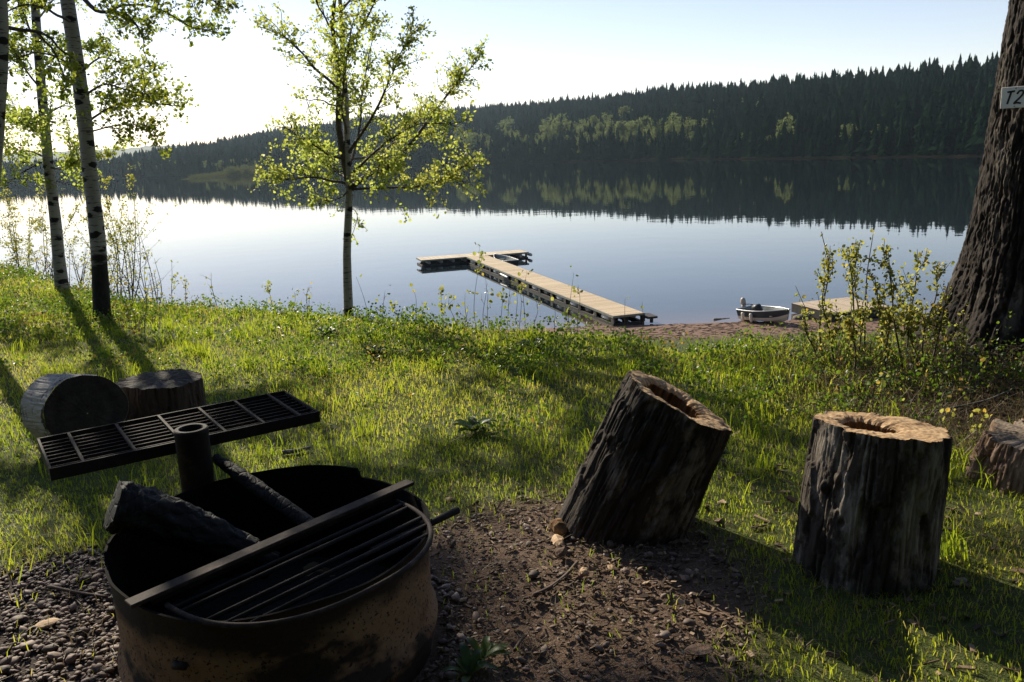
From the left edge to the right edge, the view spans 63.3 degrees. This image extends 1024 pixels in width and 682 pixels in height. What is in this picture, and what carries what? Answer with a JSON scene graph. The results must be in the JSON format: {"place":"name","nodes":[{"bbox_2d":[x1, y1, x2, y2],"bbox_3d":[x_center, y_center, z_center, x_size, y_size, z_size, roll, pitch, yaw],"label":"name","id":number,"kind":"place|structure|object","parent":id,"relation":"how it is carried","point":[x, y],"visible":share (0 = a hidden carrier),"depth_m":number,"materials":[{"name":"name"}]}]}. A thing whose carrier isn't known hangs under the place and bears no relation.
{"place":"outdoors","nodes":[
{"label":"outdoors","id":0,"kind":"place"},
{"bbox_2d":[3,145,176,162],"bbox_3d":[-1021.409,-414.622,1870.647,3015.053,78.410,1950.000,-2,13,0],"label":"distant hill","id":1,"kind":"structure","parent":0,"point":[132,150],"depth_m":2364.55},
{"bbox_2d":[181,169,261,179],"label":"grassy spit","id":2,"kind":"structure","parent":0,"point":[232,174],"depth_m":558.45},
{"bbox_2d":[187,163,264,177],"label":"spit thicket","id":3,"kind":"object","parent":2,"relation":"on","point":[230,169],"visible":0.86,"depth_m":574.73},
{"bbox_2d":[0,157,982,329],"bbox_3d":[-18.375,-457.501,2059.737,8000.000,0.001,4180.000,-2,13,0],"label":"lake water","id":4,"kind":"structure","parent":0,"point":[686,241],"depth_m":84.72,"materials":[{"name":"liquid"}]},
{"bbox_2d":[494,254,518,265],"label":"rowing boat","id":5,"kind":"object","parent":4,"relation":"on","point":[510,260],"visible":0.62,"depth_m":61.56,"materials":[{"name":"white metal"}]},
{"bbox_2d":[416,250,657,325],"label":"floating dock","id":6,"kind":"object","parent":4,"relation":"on","point":[607,309],"visible":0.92,"depth_m":47.70,"materials":[{"name":"brown wood"}]},
{"bbox_2d":[736,297,790,322],"bbox_3d":[11.435,-1.346,37.740,1.382,1.045,2.943,-13,14,-29],"label":"fishing boat","id":7,"kind":"object","parent":4,"relation":"on","point":[757,312],"visible":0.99,"depth_m":37.60,"materials":[{"name":"beige paint"}]},
{"bbox_2d":[791,297,889,321],"bbox_3d":[15.351,-1.383,38.894,3.219,0.634,2.900,-6,13,-17],"label":"swim raft","id":8,"kind":"object","parent":4,"relation":"on","point":[844,304],"visible":0.49,"depth_m":38.57,"materials":[{"name":"brown wood"}]},
{"bbox_2d":[5,122,982,182],"bbox_3d":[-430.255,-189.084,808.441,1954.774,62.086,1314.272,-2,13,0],"label":"hills","id":9,"kind":"structure","parent":0,"point":[856,156],"depth_m":438.97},
{"bbox_2d":[463,137,479,150],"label":"broadleaf tree","id":10,"kind":"object","parent":9,"relation":"on","point":[472,143],"visible":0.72,"depth_m":716.70,"materials":[{"name":"green plant"}]},
{"bbox_2d":[1,50,998,181],"bbox_3d":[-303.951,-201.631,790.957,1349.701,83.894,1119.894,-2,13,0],"label":"spruce forest","id":11,"kind":"object","parent":9,"relation":"on","point":[946,112],"visible":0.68,"depth_m":567.89,"materials":[{"name":"plant"}]},
{"bbox_2d":[500,122,511,136],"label":"broadleaf tree","id":12,"kind":"object","parent":9,"relation":"on","point":[507,127],"visible":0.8,"depth_m":764.75,"materials":[{"name":"green plant"}]},
{"bbox_2d":[540,126,553,140],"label":"broadleaf tree","id":13,"kind":"object","parent":9,"relation":"on","point":[547,129],"visible":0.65,"depth_m":686.64,"materials":[{"name":"green plant"}]},
{"bbox_2d":[541,114,559,128],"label":"broadleaf tree","id":14,"kind":"object","parent":9,"relation":"on","point":[545,120],"visible":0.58,"depth_m":777.90,"materials":[{"name":"green plant"}]},
{"bbox_2d":[551,122,565,136],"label":"broadleaf tree","id":15,"kind":"object","parent":9,"relation":"on","point":[558,128],"visible":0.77,"depth_m":701.58,"materials":[{"name":"green plant"}]},
{"bbox_2d":[556,118,577,130],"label":"broadleaf tree","id":16,"kind":"object","parent":9,"relation":"on","point":[567,123],"visible":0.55,"depth_m":700.78,"materials":[{"name":"green plant"}]},
{"bbox_2d":[576,119,596,134],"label":"broadleaf tree","id":17,"kind":"object","parent":9,"relation":"on","point":[578,128],"visible":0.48,"depth_m":668.47,"materials":[{"name":"green plant"}]},
{"bbox_2d":[584,115,598,130],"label":"broadleaf tree","id":18,"kind":"object","parent":9,"relation":"on","point":[594,119],"visible":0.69,"depth_m":667.13,"materials":[{"name":"green plant"}]},
{"bbox_2d":[604,119,613,138],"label":"broadleaf tree","id":19,"kind":"object","parent":9,"relation":"on","point":[608,123],"visible":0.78,"depth_m":633.62,"materials":[{"name":"green plant"}]},
{"bbox_2d":[614,121,627,137],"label":"broadleaf tree","id":20,"kind":"object","parent":9,"relation":"on","point":[619,126],"visible":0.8,"depth_m":602.59,"materials":[{"name":"green plant"}]},
{"bbox_2d":[618,105,632,117],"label":"broadleaf tree","id":21,"kind":"object","parent":9,"relation":"on","point":[622,110],"visible":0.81,"depth_m":703.57,"materials":[{"name":"green plant"}]},
{"bbox_2d":[625,119,640,136],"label":"broadleaf tree","id":22,"kind":"object","parent":9,"relation":"on","point":[634,127],"visible":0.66,"depth_m":605.03,"materials":[{"name":"green plant"}]},
{"bbox_2d":[636,115,652,134],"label":"broadleaf tree","id":23,"kind":"object","parent":9,"relation":"on","point":[642,123],"visible":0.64,"depth_m":594.68,"materials":[{"name":"green plant"}]},
{"bbox_2d":[646,128,659,145],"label":"broadleaf tree","id":24,"kind":"object","parent":9,"relation":"on","point":[655,132],"visible":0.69,"depth_m":555.87,"materials":[{"name":"green plant"}]},
{"bbox_2d":[667,111,683,134],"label":"broadleaf tree","id":25,"kind":"object","parent":9,"relation":"on","point":[675,121],"visible":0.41,"depth_m":555.48,"materials":[{"name":"green plant"}]},
{"bbox_2d":[680,117,696,136],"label":"broadleaf tree","id":26,"kind":"object","parent":9,"relation":"on","point":[691,121],"visible":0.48,"depth_m":557.37,"materials":[{"name":"green plant"}]},
{"bbox_2d":[773,112,795,137],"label":"broadleaf tree","id":27,"kind":"object","parent":9,"relation":"on","point":[789,121],"visible":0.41,"depth_m":420.74,"materials":[{"name":"green plant"}]},
{"bbox_2d":[835,123,857,138],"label":"broadleaf tree","id":28,"kind":"object","parent":9,"relation":"on","point":[848,129],"visible":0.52,"depth_m":384.12,"materials":[{"name":"green plant"}]},
{"bbox_2d":[3,0,1008,152],"label":"sky","id":29,"kind":"structure","parent":0,"point":[542,50],"materials":[{"name":"white"}]},
{"bbox_2d":[0,274,1023,681],"bbox_3d":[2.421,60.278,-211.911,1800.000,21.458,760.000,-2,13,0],"label":"ground","id":30,"kind":"structure","parent":0,"point":[580,652],"depth_m":3.56,"materials":[{"name":"plant"}]},
{"bbox_2d":[0,184,84,279],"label":"bush","id":31,"kind":"object","parent":30,"relation":"on","point":[16,241],"visible":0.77,"depth_m":14.64,"materials":[{"name":"green plant"}]},
{"bbox_2d":[34,618,59,628],"bbox_3d":[-1.673,1.013,2.985,0.065,0.013,0.070,2,14,19],"label":"wood chip","id":32,"kind":"object","parent":30,"relation":"on","point":[46,623],"visible":1,"depth_m":2.98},
{"bbox_2d":[15,237,89,288],"bbox_3d":[-7.451,-1.351,13.765,1.116,1.194,1.302,-6,13,-16],"label":"bush","id":33,"kind":"object","parent":30,"relation":"on","point":[73,264],"visible":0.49,"depth_m":13.61,"materials":[{"name":"green plant"}]},
{"bbox_2d":[0,0,111,183],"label":"birch tree","id":34,"kind":"object","parent":30,"relation":"on","point":[68,79],"visible":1,"depth_m":8.12,"materials":[{"name":"green plant"}]},
{"bbox_2d":[0,0,131,292],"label":"birch tree","id":35,"kind":"object","parent":30,"relation":"on","point":[42,118],"visible":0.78,"depth_m":10.98,"materials":[{"name":"green plant"}]},
{"bbox_2d":[20,373,128,440],"bbox_3d":[-2.594,0.417,4.943,0.315,0.468,0.496,2,13,38],"label":"log round","id":36,"kind":"object","parent":30,"relation":"on","point":[72,401],"visible":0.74,"depth_m":4.81,"materials":[{"name":"grey wood"}]},
{"bbox_2d":[68,203,161,302],"bbox_3d":[-5.351,-1.098,11.549,1.697,1.632,0.995,4,14,28],"label":"bush","id":37,"kind":"object","parent":30,"relation":"on","point":[132,260],"visible":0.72,"depth_m":11.61,"materials":[{"name":"green plant"}]},
{"bbox_2d":[65,163,177,298],"bbox_3d":[-6.015,-1.565,12.374,1.563,2.126,1.725,-2,13,0],"label":"bush","id":38,"kind":"object","parent":30,"relation":"on","point":[108,206],"visible":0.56,"depth_m":12.29,"materials":[{"name":"green plant"}]},
{"bbox_2d":[8,0,246,320],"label":"birch tree","id":39,"kind":"object","parent":30,"relation":"on","point":[101,302],"visible":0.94,"depth_m":8.96,"materials":[{"name":"green plant"}]},
{"bbox_2d":[90,248,169,306],"bbox_3d":[-5.197,-0.805,11.272,1.138,1.038,0.611,-12,16,-36],"label":"bush","id":40,"kind":"object","parent":30,"relation":"on","point":[137,281],"visible":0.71,"depth_m":11.31,"materials":[{"name":"green plant"}]},
{"bbox_2d":[140,246,149,315],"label":"weed stem","id":41,"kind":"object","parent":30,"relation":"on","point":[145,259],"visible":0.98,"depth_m":9.51,"materials":[{"name":"green plant"}]},
{"bbox_2d":[141,286,152,340],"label":"weed stem","id":42,"kind":"object","parent":30,"relation":"on","point":[145,311],"visible":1,"depth_m":8.25,"materials":[{"name":"green plant"}]},
{"bbox_2d":[116,369,206,420],"bbox_3d":[-2.313,0.437,5.494,0.549,0.400,0.558,-1,12,0],"label":"standing log","id":43,"kind":"object","parent":30,"relation":"on","point":[148,394],"visible":0.62,"depth_m":5.29,"materials":[{"name":"brown wood"}]},
{"bbox_2d":[169,260,178,300],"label":"weed stem","id":44,"kind":"object","parent":30,"relation":"on","point":[172,279],"visible":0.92,"depth_m":10.65,"materials":[{"name":"green plant"}]},
{"bbox_2d":[37,390,319,491],"bbox_3d":[-1.272,0.618,3.341,0.994,0.693,0.572,-11,15,-33],"label":"swivel grill","id":45,"kind":"object","parent":30,"relation":"on","point":[190,437],"visible":0.88,"depth_m":3.24,"materials":[{"name":"metal"}]},
{"bbox_2d":[261,280,273,305],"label":"weed stem","id":46,"kind":"object","parent":30,"relation":"on","point":[267,290],"visible":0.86,"depth_m":9.90,"materials":[{"name":"green plant"}]},
{"bbox_2d":[104,465,459,681],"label":"fire ring","id":47,"kind":"object","parent":30,"relation":"on","point":[384,633],"visible":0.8,"depth_m":2.59,"materials":[{"name":"metal"}]},
{"bbox_2d":[103,481,279,579],"bbox_3d":[-1.051,0.624,2.737,0.528,0.400,0.179,-7,13,-19],"label":"charred log","id":48,"kind":"object","parent":47,"relation":"on","point":[154,514],"visible":0.94,"depth_m":2.67,"materials":[{"name":"wood"}]},
{"bbox_2d":[212,454,313,524],"bbox_3d":[-0.912,0.543,3.012,0.561,0.170,0.056,7,16,37],"label":"charred stick","id":49,"kind":"object","parent":47,"relation":"on","point":[261,490],"visible":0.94,"depth_m":2.98,"materials":[{"name":"wood"}]},
{"bbox_2d":[124,479,433,628],"bbox_3d":[-0.559,0.659,2.504,0.461,0.048,1.016,9,19,42],"label":"half round grate","id":50,"kind":"object","parent":47,"relation":"on","point":[177,585],"visible":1,"depth_m":2.48,"materials":[{"name":"metal"}]},
{"bbox_2d":[303,562,334,576],"bbox_3d":[-0.691,0.828,2.975,0.110,0.062,0.050,2,24,-41],"label":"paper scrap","id":51,"kind":"object","parent":47,"relation":"in","point":[314,564],"visible":0.55,"depth_m":2.96,"materials":[{"name":"paper"}]},
{"bbox_2d":[281,446,309,454],"bbox_3d":[-1.230,0.623,4.724,0.164,0.029,0.032,-7,14,-20],"label":"stick","id":52,"kind":"object","parent":30,"relation":"on","point":[284,452],"visible":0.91,"depth_m":4.71,"materials":[{"name":"wood"}]},
{"bbox_2d":[311,325,341,333],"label":"broadleaf weed","id":53,"kind":"object","parent":30,"relation":"on","point":[328,330],"visible":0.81,"depth_m":8.21,"materials":[{"name":"green plant"}]},
{"bbox_2d":[247,0,493,317],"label":"aspen tree","id":54,"kind":"object","parent":30,"relation":"on","point":[341,89],"visible":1,"depth_m":8.73,"materials":[{"name":"green plant"}]},
{"bbox_2d":[358,345,388,354],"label":"broadleaf weed","id":55,"kind":"object","parent":30,"relation":"on","point":[374,349],"visible":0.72,"depth_m":7.18,"materials":[{"name":"green plant"}]},
{"bbox_2d":[0,485,783,681],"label":"gravel","id":56,"kind":"structure","parent":30,"relation":"on","point":[96,665],"depth_m":2.99,"materials":[{"name":"gravel"}]},
{"bbox_2d":[47,585,107,597],"bbox_3d":[-1.666,0.960,3.178,0.291,0.014,0.018,2,14,19],"label":"stick","id":57,"kind":"object","parent":56,"relation":"on","point":[72,591],"visible":0.98,"depth_m":3.17,"materials":[{"name":"wood"}]},
{"bbox_2d":[434,285,445,327],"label":"weed stem","id":58,"kind":"object","parent":30,"relation":"on","point":[441,288],"visible":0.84,"depth_m":8.60,"materials":[{"name":"green plant"}]},
{"bbox_2d":[439,293,457,322],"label":"weed stem","id":59,"kind":"object","parent":30,"relation":"on","point":[451,305],"visible":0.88,"depth_m":8.53,"materials":[{"name":"green plant"}]},
{"bbox_2d":[441,642,498,681],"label":"broadleaf weed","id":60,"kind":"object","parent":30,"relation":"on","point":[466,662],"visible":1,"depth_m":2.61,"materials":[{"name":"green plant"}]},
{"bbox_2d":[451,416,496,432],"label":"broadleaf weed","id":61,"kind":"object","parent":30,"relation":"on","point":[471,424],"visible":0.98,"depth_m":4.99,"materials":[{"name":"green plant"}]},
{"bbox_2d":[471,242,485,325],"bbox_3d":[-0.338,-0.518,8.312,0.209,0.940,0.180,-2,13,0],"label":"weed stem","id":62,"kind":"object","parent":30,"relation":"on","point":[479,261],"visible":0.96,"depth_m":8.24,"materials":[{"name":"green plant"}]},
{"bbox_2d":[465,636,511,666],"bbox_3d":[-0.081,1.002,2.664,0.162,0.045,0.164,-2,13,0],"label":"broadleaf weed","id":63,"kind":"object","parent":30,"relation":"on","point":[489,649],"visible":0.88,"depth_m":2.69,"materials":[{"name":"green plant"}]},
{"bbox_2d":[484,288,493,328],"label":"weed stem","id":64,"kind":"object","parent":30,"relation":"on","point":[490,300],"visible":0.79,"depth_m":8.32,"materials":[{"name":"green plant"}]},
{"bbox_2d":[497,287,508,330],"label":"weed stem","id":65,"kind":"object","parent":30,"relation":"on","point":[503,300],"visible":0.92,"depth_m":8.26,"materials":[{"name":"green plant"}]},
{"bbox_2d":[503,279,516,329],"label":"weed stem","id":66,"kind":"object","parent":30,"relation":"on","point":[505,307],"visible":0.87,"depth_m":8.21,"materials":[{"name":"green plant"}]},
{"bbox_2d":[0,260,1023,449],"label":"ground cover","id":67,"kind":"object","parent":30,"relation":"on","point":[22,271],"visible":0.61,"depth_m":7.19,"materials":[{"name":"green plant"}]},
{"bbox_2d":[1,411,1023,681],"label":"wood chips","id":68,"kind":"object","parent":30,"relation":"on","point":[713,611],"visible":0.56,"depth_m":2.99,"materials":[{"name":"wood"}]},
{"bbox_2d":[512,269,532,329],"bbox_3d":[0.112,-0.369,8.139,0.157,0.668,0.176,5,15,29],"label":"weed stem","id":69,"kind":"object","parent":30,"relation":"on","point":[520,287],"visible":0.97,"depth_m":8.12,"materials":[{"name":"green plant"}]},
{"bbox_2d":[514,337,551,347],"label":"broadleaf weed","id":70,"kind":"object","parent":30,"relation":"on","point":[528,343],"visible":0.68,"depth_m":7.22,"materials":[{"name":"green plant"}]},
{"bbox_2d":[532,560,578,596],"bbox_3d":[0.176,0.896,3.134,0.036,0.020,0.316,7,16,35],"label":"stick","id":71,"kind":"object","parent":30,"relation":"on","point":[550,586],"visible":1,"depth_m":3.09,"materials":[{"name":"wood"}]},
{"bbox_2d":[551,534,564,546],"bbox_3d":[0.191,0.831,3.446,0.051,0.038,0.120,-5,13,-10],"label":"wood chunk","id":72,"kind":"object","parent":30,"relation":"on","point":[557,540],"visible":0.77,"depth_m":3.43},
{"bbox_2d":[549,518,567,535],"bbox_3d":[0.202,0.794,3.561,0.076,0.068,0.130,-7,13,-18],"label":"wood chunk","id":73,"kind":"object","parent":30,"relation":"on","point":[558,526],"visible":0.96,"depth_m":3.53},
{"bbox_2d":[553,544,566,559],"bbox_3d":[0.197,0.845,3.335,0.063,0.052,0.062,-11,15,-33],"label":"wood chunk","id":74,"kind":"object","parent":30,"relation":"on","point":[560,552],"visible":1,"depth_m":3.32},
{"bbox_2d":[566,285,582,332],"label":"weed stem","id":75,"kind":"object","parent":30,"relation":"on","point":[574,290],"visible":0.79,"depth_m":7.87,"materials":[{"name":"green plant"}]},
{"bbox_2d":[580,567,588,575],"bbox_3d":[0.276,0.885,3.185,0.037,0.031,0.050,-4,13,-7],"label":"wood chunk","id":76,"kind":"object","parent":30,"relation":"on","point":[584,571],"visible":1,"depth_m":3.17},
{"bbox_2d":[557,370,731,548],"bbox_3d":[0.542,0.639,3.627,0.535,0.928,0.546,21,13,-6],"label":"hollow stump","id":77,"kind":"object","parent":30,"relation":"on","point":[646,470],"visible":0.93,"depth_m":3.40,"materials":[{"name":"brown wood"}]},
{"bbox_2d":[682,643,714,656],"bbox_3d":[0.601,0.995,2.672,0.092,0.021,0.074,5,15,30],"label":"bark flake","id":78,"kind":"object","parent":30,"relation":"on","point":[703,649],"visible":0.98,"depth_m":2.66,"materials":[{"name":"red wood"}]},
{"bbox_2d":[564,319,898,339],"bbox_3d":[8.989,-0.475,36.112,14.238,0.255,4.549,-2,13,2],"label":"beach debris","id":79,"kind":"object","parent":30,"relation":"on","point":[729,325],"visible":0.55,"depth_m":36.35,"materials":[{"name":"brown wood"}]},
{"bbox_2d":[797,308,827,372],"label":"sapling","id":80,"kind":"object","parent":30,"relation":"on","point":[804,324],"visible":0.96,"depth_m":5.95,"materials":[{"name":"green plant"}]},
{"bbox_2d":[795,232,837,363],"bbox_3d":[2.273,-0.295,6.107,0.344,1.013,0.205,-2,13,0],"label":"sapling","id":81,"kind":"object","parent":30,"relation":"on","point":[828,259],"visible":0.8,"depth_m":6.09,"materials":[{"name":"green plant"}]},
{"bbox_2d":[814,263,843,365],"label":"sapling","id":82,"kind":"object","parent":30,"relation":"on","point":[830,337],"visible":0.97,"depth_m":5.91,"materials":[{"name":"green plant"}]},
{"bbox_2d":[680,308,1023,419],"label":"undergrowth","id":83,"kind":"object","parent":30,"relation":"on","point":[893,370],"visible":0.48,"depth_m":5.50,"materials":[{"name":"green plant"}]},
{"bbox_2d":[836,310,867,372],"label":"sapling","id":84,"kind":"object","parent":30,"relation":"on","point":[850,332],"visible":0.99,"depth_m":5.59,"materials":[{"name":"green plant"}]},
{"bbox_2d":[828,233,881,367],"bbox_3d":[2.515,-0.298,6.047,0.380,0.994,0.298,6,15,32],"label":"sapling","id":85,"kind":"object","parent":30,"relation":"on","point":[860,321],"visible":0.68,"depth_m":6.03,"materials":[{"name":"green plant"}]},
{"bbox_2d":[838,237,873,369],"bbox_3d":[2.438,-0.252,5.973,0.420,0.966,0.171,-13,17,-40],"label":"sapling","id":86,"kind":"object","parent":30,"relation":"on","point":[849,258],"visible":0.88,"depth_m":5.93,"materials":[{"name":"green plant"}]},
{"bbox_2d":[862,229,879,356],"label":"sapling","id":87,"kind":"object","parent":30,"relation":"on","point":[866,287],"visible":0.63,"depth_m":6.14,"materials":[{"name":"green plant"}]},
{"bbox_2d":[792,410,952,598],"bbox_3d":[1.365,0.711,3.187,0.518,0.812,0.504,4,8,-1],"label":"hollow stump","id":88,"kind":"object","parent":30,"relation":"on","point":[872,501],"visible":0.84,"depth_m":2.98,"materials":[{"name":"brown wood"}]},
{"bbox_2d":[876,372,891,415],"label":"weed stem","id":89,"kind":"object","parent":30,"relation":"on","point":[882,381],"visible":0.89,"depth_m":4.77,"materials":[{"name":"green plant"}]},
{"bbox_2d":[863,268,905,362],"bbox_3d":[2.619,-0.152,5.916,0.203,0.731,0.276,-7,14,-20],"label":"sapling","id":90,"kind":"object","parent":30,"relation":"on","point":[876,288],"visible":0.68,"depth_m":5.88,"materials":[{"name":"green plant"}]},
{"bbox_2d":[873,305,896,377],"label":"sapling","id":91,"kind":"object","parent":30,"relation":"on","point":[886,320],"visible":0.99,"depth_m":5.58,"materials":[{"name":"green plant"}]},
{"bbox_2d":[862,238,928,367],"bbox_3d":[2.688,-0.257,5.827,0.486,0.933,0.230,10,17,43],"label":"sapling","id":92,"kind":"object","parent":30,"relation":"on","point":[892,286],"visible":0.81,"depth_m":5.77,"materials":[{"name":"green plant"}]},
{"bbox_2d":[894,294,926,382],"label":"sapling","id":93,"kind":"object","parent":30,"relation":"on","point":[906,318],"visible":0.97,"depth_m":5.42,"materials":[{"name":"green plant"}]},
{"bbox_2d":[896,248,930,361],"bbox_3d":[2.872,-0.259,5.988,0.276,0.823,0.187,-11,15,-33],"label":"sapling","id":94,"kind":"object","parent":30,"relation":"on","point":[911,287],"visible":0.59,"depth_m":5.94,"materials":[{"name":"green plant"}]},
{"bbox_2d":[900,365,931,417],"bbox_3d":[2.336,0.309,4.830,0.162,0.345,0.094,8,16,38],"label":"weed stem","id":95,"kind":"object","parent":30,"relation":"on","point":[929,367],"visible":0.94,"depth_m":4.82,"materials":[{"name":"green plant"}]},
{"bbox_2d":[915,261,954,355],"bbox_3d":[2.932,-0.182,5.811,0.202,0.744,0.288,8,16,39],"label":"sapling","id":96,"kind":"object","parent":30,"relation":"on","point":[933,310],"visible":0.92,"depth_m":5.78,"materials":[{"name":"green plant"}]},
{"bbox_2d":[916,282,955,362],"bbox_3d":[2.961,-0.115,5.828,0.250,0.591,0.196,2,13,19],"label":"sapling","id":97,"kind":"object","parent":30,"relation":"on","point":[931,322],"visible":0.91,"depth_m":5.80,"materials":[{"name":"green plant"}]},
{"bbox_2d":[939,408,955,427],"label":"weed stem","id":98,"kind":"object","parent":30,"relation":"on","point":[947,410],"visible":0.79,"depth_m":4.62,"materials":[{"name":"yellow plant"}]},
{"bbox_2d":[943,302,970,383],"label":"sapling","id":99,"kind":"object","parent":30,"relation":"on","point":[963,344],"visible":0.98,"depth_m":5.30,"materials":[{"name":"green plant"}]},
{"bbox_2d":[953,577,967,586],"bbox_3d":[1.643,0.882,3.045,0.080,0.019,0.040,-11,15,-33],"label":"bark flake","id":100,"kind":"object","parent":30,"relation":"on","point":[957,581],"visible":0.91,"depth_m":3.04,"materials":[{"name":"grey wood"}]},
{"bbox_2d":[900,0,1023,367],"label":"conifer tree","id":101,"kind":"object","parent":30,"relation":"on","point":[986,281],"visible":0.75,"depth_m":5.75,"materials":[{"name":"brown plant"}]},
{"bbox_2d":[1000,86,1023,108],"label":"number sign","id":102,"kind":"object","parent":101,"relation":"attached to","point":[1012,97],"visible":1,"depth_m":5.56,"materials":[{"name":"metal"}]},
{"bbox_2d":[935,389,1012,411],"bbox_3d":[2.700,0.347,4.826,0.583,0.060,0.036,-7,13,-19],"label":"stick","id":103,"kind":"object","parent":30,"relation":"on","point":[975,402],"visible":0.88,"depth_m":4.81,"materials":[{"name":"wood"}]},
{"bbox_2d":[967,408,992,441],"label":"weed stem","id":104,"kind":"object","parent":30,"relation":"on","point":[979,411],"visible":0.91,"depth_m":4.48,"materials":[{"name":"yellow plant"}]},
{"bbox_2d":[966,418,1023,498],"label":"rotten stump","id":105,"kind":"object","parent":30,"relation":"on","point":[999,442],"visible":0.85,"depth_m":3.89,"materials":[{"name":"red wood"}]},
{"bbox_2d":[0,268,1023,681],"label":"grass","id":106,"kind":"structure","parent":0,"point":[948,548],"depth_m":5.19,"materials":[{"name":"plant"}]},
{"bbox_2d":[0,325,1023,681],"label":"dry grass","id":107,"kind":"structure","parent":0,"point":[934,403],"depth_m":4.70,"materials":[{"name":"plant"}]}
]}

